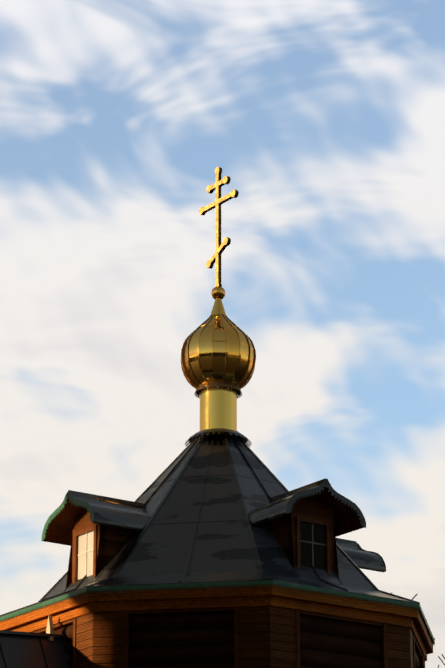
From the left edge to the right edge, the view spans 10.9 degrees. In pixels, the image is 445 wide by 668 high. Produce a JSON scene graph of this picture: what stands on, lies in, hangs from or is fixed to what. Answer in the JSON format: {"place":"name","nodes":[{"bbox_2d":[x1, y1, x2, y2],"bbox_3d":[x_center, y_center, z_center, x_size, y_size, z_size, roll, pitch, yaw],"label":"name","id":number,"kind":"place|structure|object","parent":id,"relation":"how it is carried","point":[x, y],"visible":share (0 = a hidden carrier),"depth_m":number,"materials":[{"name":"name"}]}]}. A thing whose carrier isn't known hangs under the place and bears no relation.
{"place":"outdoors","nodes":[
{"label":"outdoors","id":0,"kind":"place"},
{"bbox_2d":[0,0,444,667],"label":"sky","id":1,"kind":"structure","parent":0,"point":[325,118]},
{"label":"ground","id":2,"kind":"structure","parent":0,"visible":0},
{"bbox_2d":[0,615,69,667],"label":"roof","id":3,"kind":"structure","parent":2,"relation":"on","point":[18,649],"depth_m":28.06,"materials":[{"name":"metal"}]},
{"bbox_2d":[0,583,432,667],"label":"tower walls","id":4,"kind":"structure","parent":2,"relation":"on","point":[265,626],"depth_m":27.77,"materials":[{"name":"brown wood"}]},
{"bbox_2d":[0,428,434,644],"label":"tower roof","id":5,"kind":"structure","parent":4,"relation":"on","point":[201,497],"depth_m":28.99,"materials":[{"name":"black metal"}]},
{"bbox_2d":[41,490,150,593],"bbox_3d":[-1.250,2.872,29.678,1.733,1.550,1.254,13,-23,-33],"label":"dormer","id":6,"kind":"object","parent":5,"relation":"on","point":[95,532],"visible":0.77,"depth_m":29.40,"materials":[{"name":"wood"}]},
{"bbox_2d":[181,286,255,446],"bbox_3d":[-0.056,0.411,31.424,1.016,2.240,1.016,1,-19,-2],"label":"dome","id":7,"kind":"object","parent":5,"relation":"on","point":[218,355],"visible":0.96,"depth_m":31.06,"materials":[{"name":"gold metal"}]},
{"bbox_2d":[199,167,238,286],"bbox_3d":[-0.056,-1.470,32.075,0.056,1.800,0.892,13,-23,-33],"label":"cross","id":8,"kind":"object","parent":7,"relation":"on","point":[216,204],"visible":0.9,"depth_m":32.06,"materials":[{"name":"gold metal"}]},
{"bbox_2d":[248,478,365,584],"bbox_3d":[0.788,2.758,29.348,1.254,1.550,1.733,13,-23,-33],"label":"dormer","id":9,"kind":"object","parent":5,"relation":"on","point":[306,525],"visible":0.75,"depth_m":28.96,"materials":[{"name":"wood"}]},
{"bbox_2d":[336,538,385,571],"bbox_3d":[1.137,3.425,31.274,1.733,1.550,1.254,13,-23,-33],"label":"dormer","id":10,"kind":"object","parent":5,"relation":"on","point":[357,554],"visible":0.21,"depth_m":31.32,"materials":[{"name":"metal"}]},
{"bbox_2d":[391,592,444,664],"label":"bare tree","id":11,"kind":"object","parent":2,"relation":"on","point":[441,654],"depth_m":54.73,"materials":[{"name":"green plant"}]}
]}

